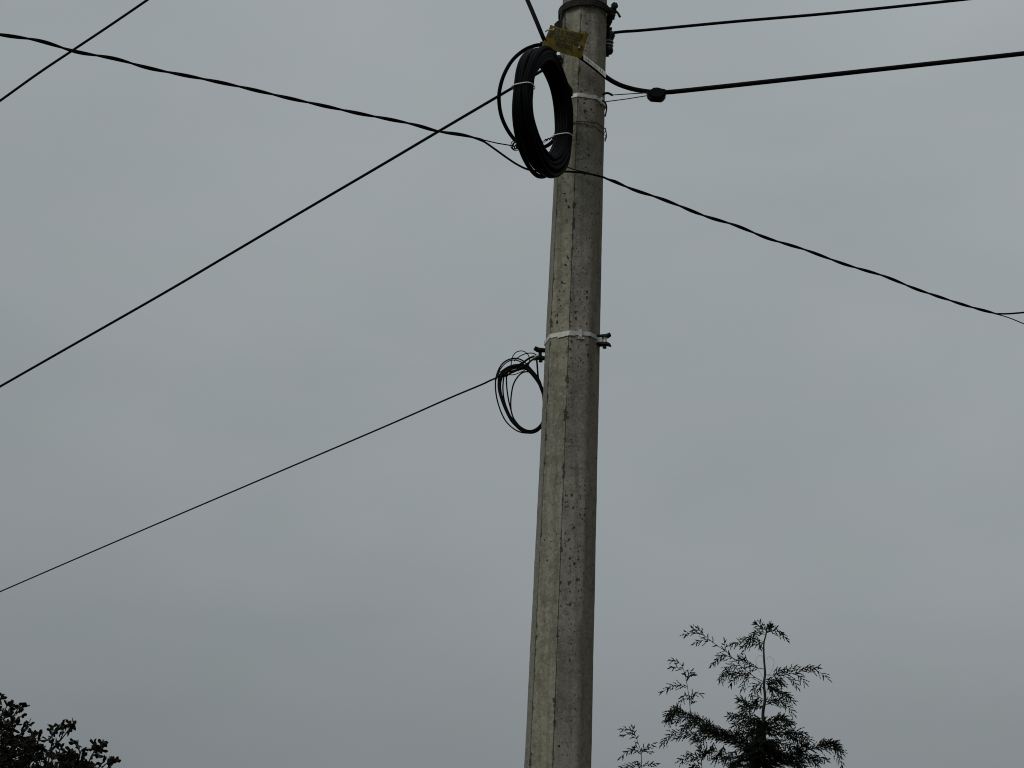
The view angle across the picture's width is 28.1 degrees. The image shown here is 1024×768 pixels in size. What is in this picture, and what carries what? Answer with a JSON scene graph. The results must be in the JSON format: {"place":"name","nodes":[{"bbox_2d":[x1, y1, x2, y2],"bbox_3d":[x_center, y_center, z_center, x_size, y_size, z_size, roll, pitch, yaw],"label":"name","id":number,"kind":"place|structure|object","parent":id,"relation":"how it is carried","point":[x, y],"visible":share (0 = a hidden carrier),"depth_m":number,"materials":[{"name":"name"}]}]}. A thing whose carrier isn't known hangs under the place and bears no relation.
{"place":"outdoors","nodes":[
{"label":"outdoors","id":0,"kind":"place"},
{"bbox_2d":[0,0,148,101],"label":"overhead cable","id":1,"kind":"object","parent":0,"point":[75,48],"visible":0.98,"depth_m":10.35,"materials":[{"name":"black rubber"}]},
{"bbox_2d":[0,0,1023,767],"label":"sky","id":2,"kind":"structure","parent":0,"point":[830,453],"materials":[{"name":"grey"}]},
{"label":"ground","id":3,"kind":"structure","parent":0,"visible":0},
{"bbox_2d":[0,692,120,767],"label":"leafy tree","id":4,"kind":"object","parent":3,"relation":"on","point":[28,754],"visible":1,"depth_m":12.94,"materials":[{"name":"green plant"}]},
{"bbox_2d":[524,0,606,767],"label":"utility pole","id":5,"kind":"object","parent":3,"relation":"on","point":[559,711],"visible":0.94,"depth_m":7.90,"materials":[{"name":"concrete"}]},
{"bbox_2d":[0,70,541,387],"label":"overhead cable","id":6,"kind":"object","parent":5,"relation":"attached to","point":[278,225],"visible":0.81,"depth_m":9.68,"materials":[{"name":"black rubber"}]},
{"bbox_2d":[0,33,1023,323],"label":"drop cable","id":7,"kind":"object","parent":5,"relation":"attached to","point":[488,145],"visible":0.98,"depth_m":8.16,"materials":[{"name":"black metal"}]},
{"bbox_2d":[497,42,573,178],"bbox_3d":[0.078,-1.066,8.109,0.213,0.603,0.563,-8,-21,20],"label":"cable coil","id":8,"kind":"object","parent":5,"relation":"hanging from","point":[541,160],"visible":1,"depth_m":7.99,"materials":[{"name":"black plastic"}]},
{"bbox_2d":[510,136,553,150],"bbox_3d":[0.068,-0.965,8.293,0.231,0.128,0.105,14,-24,-33],"label":"wire grip","id":9,"kind":"object","parent":8,"relation":"attached to","point":[514,148],"visible":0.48,"depth_m":8.21,"materials":[{"name":"grey metal"}]},
{"bbox_2d":[525,0,546,41],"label":"feeder cable","id":10,"kind":"object","parent":8,"relation":"attached to","point":[536,21],"visible":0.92,"depth_m":8.18,"materials":[{"name":"black rubber"}]},
{"bbox_2d":[542,25,588,57],"bbox_3d":[0.201,-1.387,8.288,0.044,0.199,0.324,-15,-25,35],"label":"warning plate","id":11,"kind":"object","parent":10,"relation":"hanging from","point":[565,41],"visible":1,"depth_m":8.30,"materials":[{"name":"yellow plastic"}]},
{"bbox_2d":[534,346,544,362],"bbox_3d":[0.122,-0.115,8.150,0.067,0.060,0.034,5,-21,-14],"label":"cable bracket","id":12,"kind":"object","parent":5,"relation":"attached to","point":[540,357],"visible":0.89,"depth_m":8.14,"materials":[{"name":"metal"}]},
{"bbox_2d":[0,355,537,591],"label":"thin drop wire","id":13,"kind":"object","parent":12,"relation":"attached to","point":[527,363],"visible":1,"depth_m":9.58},
{"bbox_2d":[495,350,542,433],"bbox_3d":[0.034,0.028,8.150,0.206,0.354,0.105,0,-20,0],"label":"wire coil","id":14,"kind":"object","parent":12,"relation":"hanging from","point":[527,368],"visible":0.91,"depth_m":8.16,"materials":[{"name":"black plastic"}]},
{"bbox_2d":[544,329,596,345],"bbox_3d":[0.241,-0.160,8.145,0.215,0.039,0.218,-12,-23,29],"label":"steel strap","id":15,"kind":"object","parent":5,"relation":"attached to","point":[580,332],"visible":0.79,"depth_m":8.05,"materials":[{"name":"silver metal"}]},
{"bbox_2d":[554,0,620,33],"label":"pole clamp","id":16,"kind":"object","parent":5,"relation":"attached to","point":[611,11],"visible":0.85,"depth_m":8.59,"materials":[{"name":"metal"}]},
{"bbox_2d":[573,121,606,141],"bbox_3d":[0.281,-1.015,8.457,0.204,0.064,0.205,5,-21,-13],"label":"tie wire","id":17,"kind":"object","parent":5,"relation":"attached to","point":[605,138],"visible":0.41,"depth_m":8.38,"materials":[{"name":"metal"}]},
{"bbox_2d":[568,83,612,116],"bbox_3d":[0.291,-1.161,8.474,0.202,0.123,0.265,4,-20,-12],"label":"steel strap","id":18,"kind":"object","parent":5,"relation":"attached to","point":[600,100],"visible":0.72,"depth_m":8.42,"materials":[{"name":"silver metal"}]},
{"bbox_2d":[596,332,610,348],"bbox_3d":[0.357,-0.169,8.106,0.067,0.060,0.034,-4,-20,12],"label":"cable bracket","id":19,"kind":"object","parent":5,"relation":"attached to","point":[602,340],"visible":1,"depth_m":8.10,"materials":[{"name":"metal"}]},
{"bbox_2d":[606,27,614,56],"bbox_3d":[0.388,-1.451,8.680,0.100,0.135,0.046,0,-20,0],"label":"spool insulator","id":20,"kind":"object","parent":5,"relation":"attached to","point":[610,37],"visible":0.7,"depth_m":8.66,"materials":[{"name":"ceramic"}]},
{"bbox_2d":[613,0,968,33],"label":"overhead cable","id":21,"kind":"object","parent":20,"relation":"attached to","point":[783,17],"visible":1,"depth_m":8.66,"materials":[{"name":"black rubber"}]},
{"bbox_2d":[577,51,1023,94],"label":"feeder cable","id":22,"kind":"object","parent":5,"relation":"attached to","point":[820,75],"visible":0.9,"depth_m":8.38,"materials":[{"name":"black rubber"}]},
{"bbox_2d":[583,54,605,77],"bbox_3d":[0.339,-1.304,8.391,0.092,0.111,0.014,0,-20,0],"label":"cable tag","id":23,"kind":"object","parent":22,"relation":"attached to","point":[595,66],"visible":1,"depth_m":8.39,"materials":[{"name":"white plastic"}]},
{"bbox_2d":[604,87,665,102],"bbox_3d":[0.504,-1.177,8.406,0.257,0.076,0.046,1,-20,-2],"label":"cable clamp","id":24,"kind":"object","parent":22,"relation":"attached to","point":[656,94],"visible":1,"depth_m":8.39,"materials":[{"name":"black plastic"}]},
{"bbox_2d":[617,619,847,767],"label":"cypress tree","id":25,"kind":"object","parent":3,"relation":"on","point":[758,748],"visible":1,"depth_m":15.04,"materials":[{"name":"green plant"}]}
]}

